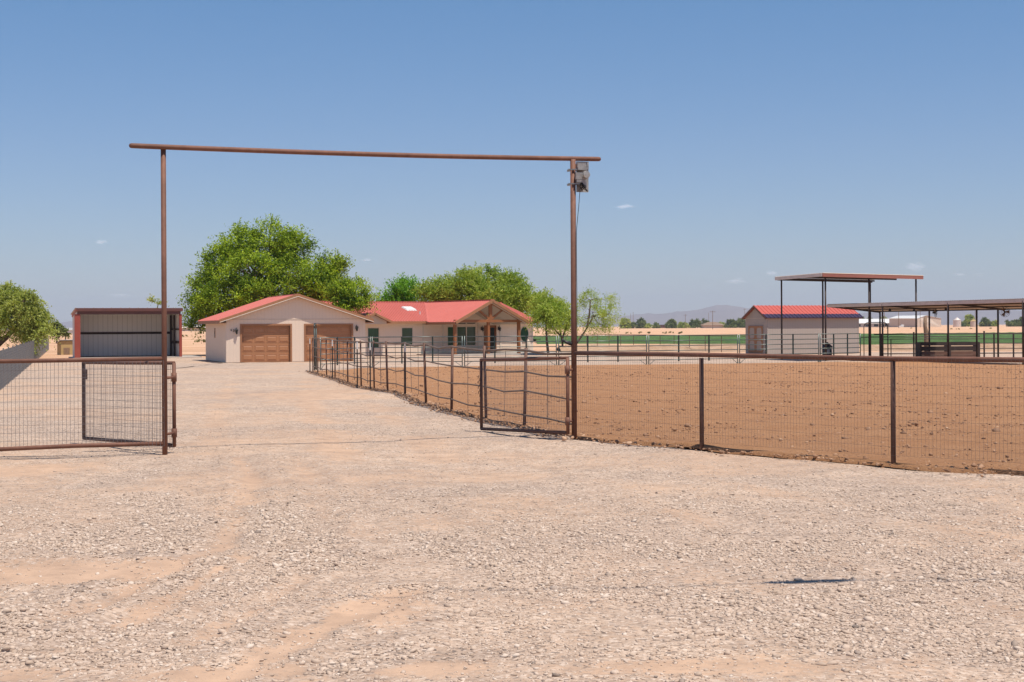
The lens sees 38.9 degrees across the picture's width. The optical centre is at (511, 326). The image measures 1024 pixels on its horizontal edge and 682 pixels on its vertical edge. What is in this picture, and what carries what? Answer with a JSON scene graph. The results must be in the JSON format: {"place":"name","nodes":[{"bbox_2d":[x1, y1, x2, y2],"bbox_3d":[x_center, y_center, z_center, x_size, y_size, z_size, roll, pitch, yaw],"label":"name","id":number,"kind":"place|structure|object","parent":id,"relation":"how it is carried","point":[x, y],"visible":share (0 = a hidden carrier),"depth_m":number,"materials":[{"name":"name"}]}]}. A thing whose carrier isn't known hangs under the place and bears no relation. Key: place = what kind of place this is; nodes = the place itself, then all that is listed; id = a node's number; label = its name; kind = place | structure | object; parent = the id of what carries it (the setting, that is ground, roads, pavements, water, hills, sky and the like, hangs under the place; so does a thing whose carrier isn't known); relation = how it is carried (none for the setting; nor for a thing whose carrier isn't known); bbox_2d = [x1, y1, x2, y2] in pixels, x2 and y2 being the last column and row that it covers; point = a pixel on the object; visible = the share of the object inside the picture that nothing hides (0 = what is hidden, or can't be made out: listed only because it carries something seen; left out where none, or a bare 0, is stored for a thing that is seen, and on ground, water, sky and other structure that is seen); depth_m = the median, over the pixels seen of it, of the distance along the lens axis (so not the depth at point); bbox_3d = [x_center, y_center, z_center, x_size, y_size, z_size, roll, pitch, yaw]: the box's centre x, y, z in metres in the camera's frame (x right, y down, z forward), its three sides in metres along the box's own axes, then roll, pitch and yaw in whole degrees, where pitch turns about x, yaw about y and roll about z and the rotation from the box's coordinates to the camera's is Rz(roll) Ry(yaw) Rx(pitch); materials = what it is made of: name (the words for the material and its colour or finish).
{"place":"outdoors","nodes":[
{"label":"outdoors","id":0,"kind":"place"},
{"bbox_2d":[7,321,200,329],"bbox_3d":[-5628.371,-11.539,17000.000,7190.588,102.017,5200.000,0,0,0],"label":"hills","id":1,"kind":"structure","parent":0,"point":[68,324],"depth_m":16009.65,"materials":[{"name":"grey"}]},
{"bbox_2d":[182,326,205,330],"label":"pale roof house","id":2,"kind":"structure","parent":0,"point":[186,329],"depth_m":1280.00,"materials":[{"name":"beige"}]},
{"bbox_2d":[198,294,373,362],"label":"garage","id":3,"kind":"structure","parent":0,"point":[280,328],"depth_m":86.34,"materials":[{"name":"beige paint"}]},
{"bbox_2d":[240,324,291,361],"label":"garage door","id":4,"kind":"structure","parent":3,"relation":"in","point":[258,342],"depth_m":85.85,"materials":[{"name":"brown paint"}]},
{"bbox_2d":[304,324,352,360],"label":"garage door","id":5,"kind":"structure","parent":3,"relation":"in","point":[323,330],"depth_m":87.16,"materials":[{"name":"brown paint"}]},
{"bbox_2d":[0,324,1021,358],"bbox_3d":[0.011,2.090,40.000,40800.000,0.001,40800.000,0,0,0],"label":"ground","id":6,"kind":"structure","parent":0,"point":[189,347],"depth_m":424.09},
{"bbox_2d":[0,336,48,389],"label":"galvanised fence","id":7,"kind":"object","parent":6,"relation":"on","point":[25,350],"visible":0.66,"depth_m":62.99,"materials":[{"name":"metal"}]},
{"bbox_2d":[0,280,61,355],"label":"olive green tree","id":8,"kind":"object","parent":6,"relation":"on","point":[29,318],"visible":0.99,"depth_m":90.89,"materials":[{"name":"green plant"}]},
{"bbox_2d":[50,321,67,342],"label":"round bush","id":9,"kind":"object","parent":6,"relation":"on","point":[57,327],"visible":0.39,"depth_m":209.71,"materials":[{"name":"green plant"}]},
{"bbox_2d":[56,340,72,354],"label":"house","id":10,"kind":"structure","parent":6,"relation":"on","point":[64,347],"depth_m":118.17,"materials":[{"name":"beige wood"}]},
{"bbox_2d":[59,327,71,339],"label":"round bush","id":11,"kind":"object","parent":6,"relation":"on","point":[63,330],"visible":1,"depth_m":199.81,"materials":[{"name":"green plant"}]},
{"bbox_2d":[68,307,201,357],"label":"open metal shelter","id":12,"kind":"object","parent":6,"relation":"on","point":[114,332],"visible":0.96,"depth_m":103.85,"materials":[{"name":"grey metal"}]},
{"bbox_2d":[147,295,169,307],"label":"tree","id":13,"kind":"object","parent":6,"relation":"on","point":[151,299],"visible":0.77,"depth_m":129.97,"materials":[{"name":"green plant"}]},
{"bbox_2d":[176,213,344,343],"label":"shade tree","id":14,"kind":"object","parent":6,"relation":"on","point":[238,252],"visible":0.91,"depth_m":110.53,"materials":[{"name":"green plant"}]},
{"bbox_2d":[296,248,355,301],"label":"shade tree","id":15,"kind":"object","parent":6,"relation":"on","point":[337,261],"visible":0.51,"depth_m":111.35,"materials":[{"name":"green plant"}]},
{"bbox_2d":[129,143,600,454],"bbox_3d":[-2.190,-0.347,24.251,8.201,5.317,0.120,0,0,-23],"label":"entrance portal","id":16,"kind":"object","parent":6,"relation":"on","point":[571,159],"visible":0.97,"depth_m":23.95,"materials":[{"name":"brown metal"}]},
{"bbox_2d":[82,361,176,449],"bbox_3d":[-6.410,1.278,24.303,0.304,1.449,3.334,0,0,-39],"label":"gate leaf","id":17,"kind":"object","parent":16,"relation":"attached to","point":[172,377],"visible":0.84,"depth_m":24.23,"materials":[{"name":"metal"}]},
{"bbox_2d":[478,356,573,436],"bbox_3d":[0.233,1.267,26.717,0.216,1.495,3.029,0,0,-33],"label":"gate leaf","id":18,"kind":"object","parent":16,"relation":"attached to","point":[567,369],"visible":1,"depth_m":26.54,"materials":[{"name":"metal"}]},
{"bbox_2d":[562,338,571,345],"bbox_3d":[0.969,0.269,25.543,0.184,0.128,0.060,0,0,-5],"label":"post latch","id":19,"kind":"object","parent":16,"relation":"attached to","point":[567,342],"visible":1,"depth_m":25.52,"materials":[{"name":"metal"}]},
{"bbox_2d":[567,161,589,283],"bbox_3d":[1.189,-1.241,25.581,0.414,3.370,0.251,0,0,-14],"label":"mounted light unit","id":20,"kind":"object","parent":16,"relation":"attached to","point":[582,174],"visible":1,"depth_m":25.55,"materials":[{"name":"grey metal"}]},
{"bbox_2d":[371,272,424,301],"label":"leafy tree","id":21,"kind":"object","parent":6,"relation":"on","point":[399,291],"visible":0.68,"depth_m":119.40,"materials":[{"name":"green plant"}]},
{"bbox_2d":[309,337,571,424],"bbox_3d":[-4.232,1.373,46.060,0.622,1.901,42.286,0,0,-14],"label":"curved rail fence","id":22,"kind":"object","parent":6,"relation":"on","point":[484,351],"visible":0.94,"depth_m":38.07,"materials":[{"name":"metal"}]},
{"bbox_2d":[322,299,560,355],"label":"ranch house","id":23,"kind":"structure","parent":6,"relation":"on","point":[395,321],"depth_m":104.58,"materials":[{"name":"concrete"}]},
{"bbox_2d":[367,328,378,347],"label":"window","id":24,"kind":"structure","parent":23,"relation":"in","point":[371,332],"depth_m":102.20,"materials":[{"name":"green glass"}]},
{"bbox_2d":[401,327,412,346],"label":"window","id":25,"kind":"structure","parent":23,"relation":"in","point":[405,331],"depth_m":103.78,"materials":[{"name":"green glass"}]},
{"bbox_2d":[447,326,475,345],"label":"window","id":26,"kind":"structure","parent":23,"relation":"in","point":[463,331],"depth_m":106.55,"materials":[{"name":"green glass"}]},
{"bbox_2d":[458,322,475,323],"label":"window","id":27,"kind":"structure","parent":23,"relation":"in","point":[459,322],"depth_m":106.69,"materials":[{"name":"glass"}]},
{"bbox_2d":[484,325,496,352],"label":"front door","id":28,"kind":"structure","parent":23,"relation":"in","point":[493,328],"depth_m":107.94,"materials":[{"name":"brown glass"}]},
{"bbox_2d":[521,326,528,340],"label":"oval window","id":29,"kind":"structure","parent":23,"relation":"in","point":[524,331],"depth_m":109.59,"materials":[{"name":"green glass"}]},
{"bbox_2d":[408,261,560,332],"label":"feathery tree","id":30,"kind":"object","parent":6,"relation":"on","point":[513,290],"visible":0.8,"depth_m":116.65,"materials":[{"name":"green plant"}]},
{"bbox_2d":[527,338,530,349],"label":"gas bottle","id":31,"kind":"object","parent":6,"relation":"on","point":[529,344],"visible":0.6,"depth_m":109.14,"materials":[{"name":"grey metal"}]},
{"bbox_2d":[541,296,584,345],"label":"thin feathery tree","id":32,"kind":"object","parent":6,"relation":"on","point":[566,329],"visible":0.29,"depth_m":122.53,"materials":[{"name":"green plant"}]},
{"bbox_2d":[576,287,626,343],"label":"thin feathery tree","id":33,"kind":"object","parent":6,"relation":"on","point":[605,324],"visible":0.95,"depth_m":161.89,"materials":[{"name":"green plant"}]},
{"bbox_2d":[619,318,630,328],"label":"tree","id":34,"kind":"object","parent":6,"relation":"on","point":[625,321],"visible":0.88,"depth_m":1340.36,"materials":[{"name":"green plant"}]},
{"bbox_2d":[630,322,636,327],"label":"tree","id":35,"kind":"object","parent":6,"relation":"on","point":[633,324],"visible":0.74,"depth_m":1372.14,"materials":[{"name":"green plant"}]},
{"bbox_2d":[635,317,645,327],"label":"tree","id":36,"kind":"object","parent":6,"relation":"on","point":[641,322],"visible":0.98,"depth_m":1372.53,"materials":[{"name":"green plant"}]},
{"bbox_2d":[548,333,743,351],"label":"rail fence","id":37,"kind":"object","parent":6,"relation":"on","point":[657,341],"visible":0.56,"depth_m":135.49,"materials":[{"name":"metal"}]},
{"bbox_2d":[644,323,652,327],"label":"tree","id":38,"kind":"object","parent":6,"relation":"on","point":[648,325],"visible":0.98,"depth_m":1371.98,"materials":[{"name":"green plant"}]},
{"bbox_2d":[652,322,660,327],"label":"tree","id":39,"kind":"object","parent":6,"relation":"on","point":[656,325],"visible":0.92,"depth_m":1404.02,"materials":[{"name":"green plant"}]},
{"bbox_2d":[664,319,677,327],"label":"tree","id":40,"kind":"object","parent":6,"relation":"on","point":[671,323],"visible":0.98,"depth_m":1340.95,"materials":[{"name":"green plant"}]},
{"bbox_2d":[677,322,690,327],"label":"tree","id":41,"kind":"object","parent":6,"relation":"on","point":[681,324],"visible":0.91,"depth_m":1373.07,"materials":[{"name":"green plant"}]},
{"bbox_2d":[688,318,701,327],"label":"tree","id":42,"kind":"object","parent":6,"relation":"on","point":[697,322],"visible":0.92,"depth_m":1405.61,"materials":[{"name":"green plant"}]},
{"bbox_2d":[723,319,736,327],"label":"tree","id":43,"kind":"object","parent":6,"relation":"on","point":[730,323],"visible":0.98,"depth_m":1372.54,"materials":[{"name":"green plant"}]},
{"bbox_2d":[736,318,744,327],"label":"tree","id":44,"kind":"object","parent":6,"relation":"on","point":[740,322],"visible":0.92,"depth_m":1372.33,"materials":[{"name":"green plant"}]},
{"bbox_2d":[889,315,941,326],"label":"beige hall","id":45,"kind":"structure","parent":6,"relation":"on","point":[907,321],"depth_m":1312.15,"materials":[{"name":"white paint"}]},
{"bbox_2d":[923,316,927,341],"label":"dead trunk post","id":46,"kind":"object","parent":6,"relation":"on","point":[925,328],"visible":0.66,"depth_m":92.89,"materials":[{"name":"brown wood"}]},
{"bbox_2d":[953,317,960,326],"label":"silo","id":47,"kind":"object","parent":6,"relation":"on","point":[957,322],"visible":1,"depth_m":1287.41,"materials":[{"name":"white metal"}]},
{"bbox_2d":[963,314,974,326],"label":"tree","id":48,"kind":"object","parent":6,"relation":"on","point":[968,318],"visible":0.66,"depth_m":1373.29,"materials":[{"name":"green plant"}]},
{"bbox_2d":[970,319,975,326],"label":"silo","id":49,"kind":"object","parent":6,"relation":"on","point":[972,322],"visible":0.75,"depth_m":1247.76,"materials":[{"name":"beige metal"}]},
{"bbox_2d":[978,317,992,326],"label":"tree","id":50,"kind":"object","parent":6,"relation":"on","point":[984,322],"visible":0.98,"depth_m":1340.78,"materials":[{"name":"green plant"}]},
{"bbox_2d":[992,319,996,326],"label":"tree","id":51,"kind":"object","parent":6,"relation":"on","point":[994,323],"visible":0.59,"depth_m":1373.66,"materials":[{"name":"green plant"}]},
{"bbox_2d":[1004,319,1016,326],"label":"tree","id":52,"kind":"object","parent":6,"relation":"on","point":[1011,323],"visible":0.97,"depth_m":1275.84,"materials":[{"name":"green plant"}]},
{"bbox_2d":[1013,317,1021,326],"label":"tree","id":53,"kind":"object","parent":6,"relation":"on","point":[1018,323],"visible":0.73,"depth_m":1277.63,"materials":[{"name":"green plant"}]},
{"bbox_2d":[0,351,1023,681],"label":"gravel yard","id":54,"kind":"structure","parent":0,"point":[284,391],"depth_m":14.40,"materials":[{"name":"beige gravel"}]},
{"bbox_2d":[0,357,163,450],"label":"fence","id":55,"kind":"object","parent":54,"relation":"on","point":[88,445],"visible":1,"depth_m":22.80,"materials":[{"name":"metal"}]},
{"bbox_2d":[314,323,316,369],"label":"bow gate frame","id":56,"kind":"object","parent":54,"relation":"on","point":[315,335],"visible":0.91,"depth_m":69.17,"materials":[{"name":"metal"}]},
{"bbox_2d":[320,337,370,369],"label":"corral panel","id":57,"kind":"object","parent":54,"relation":"on","point":[337,353],"visible":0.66,"depth_m":70.73,"materials":[{"name":"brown metal"}]},
{"bbox_2d":[318,272,381,315],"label":"shade tree","id":58,"kind":"object","parent":54,"relation":"on","point":[347,296],"visible":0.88,"depth_m":100.78,"materials":[{"name":"green plant"}]},
{"bbox_2d":[372,336,462,366],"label":"corral panel","id":59,"kind":"object","parent":54,"relation":"on","point":[402,352],"visible":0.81,"depth_m":73.08,"materials":[{"name":"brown metal"}]},
{"bbox_2d":[464,335,556,365],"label":"corral panel","id":60,"kind":"object","parent":54,"relation":"on","point":[525,341],"visible":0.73,"depth_m":73.34,"materials":[{"name":"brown metal"}]},
{"bbox_2d":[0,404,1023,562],"bbox_3d":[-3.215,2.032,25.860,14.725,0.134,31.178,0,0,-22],"label":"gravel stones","id":61,"kind":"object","parent":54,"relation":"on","point":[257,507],"visible":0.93,"depth_m":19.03,"materials":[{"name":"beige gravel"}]},
{"bbox_2d":[523,287,570,352],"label":"feathery tree","id":62,"kind":"object","parent":54,"relation":"on","point":[547,310],"visible":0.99,"depth_m":102.94,"materials":[{"name":"green plant"}]},
{"bbox_2d":[558,335,646,364],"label":"corral panel","id":63,"kind":"object","parent":54,"relation":"on","point":[588,346],"visible":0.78,"depth_m":73.85,"materials":[{"name":"brown metal"}]},
{"bbox_2d":[305,370,1021,476],"bbox_3d":[-1.650,1.971,40.096,6.505,0.146,55.267,0,0,-22],"label":"fence line rubble","id":64,"kind":"object","parent":54,"relation":"on","point":[564,438],"visible":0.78,"depth_m":28.81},
{"bbox_2d":[648,334,737,363],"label":"corral panel","id":65,"kind":"object","parent":54,"relation":"on","point":[679,350],"visible":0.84,"depth_m":75.18,"materials":[{"name":"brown metal"}]},
{"bbox_2d":[739,334,818,362],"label":"corral panel","id":66,"kind":"object","parent":54,"relation":"on","point":[766,344],"visible":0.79,"depth_m":77.48,"materials":[{"name":"brown metal"}]},
{"bbox_2d":[573,351,1023,468],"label":"fence","id":67,"kind":"object","parent":54,"relation":"on","point":[913,359],"visible":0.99,"depth_m":21.38,"materials":[{"name":"metal"}]},
{"bbox_2d":[741,305,862,353],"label":"storage shed","id":68,"kind":"structure","parent":54,"relation":"on","point":[796,319],"depth_m":101.34,"materials":[{"name":"beige"}]},
{"bbox_2d":[748,326,754,351],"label":"door leaf","id":69,"kind":"structure","parent":68,"relation":"in","point":[751,329],"depth_m":101.97,"materials":[{"name":"beige"}]},
{"bbox_2d":[755,326,762,352],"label":"door leaf","id":70,"kind":"structure","parent":68,"relation":"in","point":[758,329],"depth_m":100.93,"materials":[{"name":"beige"}]},
{"bbox_2d":[822,342,832,354],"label":"iron feeder","id":71,"kind":"object","parent":54,"relation":"on","point":[829,346],"visible":0.51,"depth_m":83.79,"materials":[{"name":"metal"}]},
{"bbox_2d":[820,333,860,361],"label":"corral panel","id":72,"kind":"object","parent":54,"relation":"on","point":[847,343],"visible":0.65,"depth_m":80.25,"materials":[{"name":"grey metal"}]},
{"bbox_2d":[775,273,922,360],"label":"shade roof","id":73,"kind":"structure","parent":54,"relation":"on","point":[824,278],"depth_m":83.17,"materials":[{"name":"metal"}]},
{"bbox_2d":[863,322,888,355],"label":"bow gate frame","id":74,"kind":"object","parent":54,"relation":"on","point":[887,334],"visible":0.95,"depth_m":80.12,"materials":[{"name":"metal"}]},
{"bbox_2d":[827,298,1023,364],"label":"long shade roof","id":75,"kind":"structure","parent":54,"relation":"on","point":[977,305],"depth_m":77.89,"materials":[{"name":"metal"}]},
{"bbox_2d":[1000,306,1009,316],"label":"barn fan","id":76,"kind":"object","parent":75,"relation":"hanging from","point":[1005,312],"visible":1,"depth_m":73.99},
{"bbox_2d":[861,331,1021,356],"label":"pipe pen fence","id":77,"kind":"object","parent":54,"relation":"on","point":[983,343],"visible":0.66,"depth_m":83.98,"materials":[{"name":"brown metal"}]},
{"bbox_2d":[915,342,979,356],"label":"slatted manger","id":78,"kind":"object","parent":54,"relation":"on","point":[930,349],"visible":0.74,"depth_m":81.02,"materials":[{"name":"brown metal"}]},
{"bbox_2d":[0,0,1023,326],"label":"sky","id":79,"kind":"structure","parent":0,"point":[741,145],"materials":[{"name":"blue"}]},
{"bbox_2d":[316,362,1023,475],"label":"arena dirt","id":80,"kind":"structure","parent":0,"point":[915,459],"depth_m":35.56,"materials":[{"name":"brown soil"}]},
{"bbox_2d":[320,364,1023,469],"bbox_3d":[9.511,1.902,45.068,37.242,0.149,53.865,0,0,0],"label":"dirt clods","id":81,"kind":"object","parent":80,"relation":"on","point":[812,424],"visible":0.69,"depth_m":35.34,"materials":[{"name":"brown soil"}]},
{"bbox_2d":[701,322,723,327],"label":"brown roof house","id":82,"kind":"structure","parent":0,"point":[709,325],"depth_m":1376.00,"materials":[{"name":"brown wood"}]},
{"bbox_2d":[533,332,1021,344],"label":"crop field","id":83,"kind":"structure","parent":0,"point":[727,339],"depth_m":183.84,"materials":[{"name":"green plant"}]},
{"bbox_2d":[557,344,1021,351],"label":"earth bank","id":84,"kind":"structure","parent":0,"point":[624,348],"depth_m":121.22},
{"bbox_2d":[580,305,1021,326],"bbox_3d":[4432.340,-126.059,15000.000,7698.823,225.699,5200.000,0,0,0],"label":"hills","id":85,"kind":"structure","parent":0,"point":[722,313],"depth_m":14080.69,"materials":[{"name":"grey"}]},
{"bbox_2d":[859,319,888,326],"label":"white barn","id":86,"kind":"structure","parent":0,"point":[862,322],"depth_m":1347.11,"materials":[{"name":"grey metal"}]}
]}

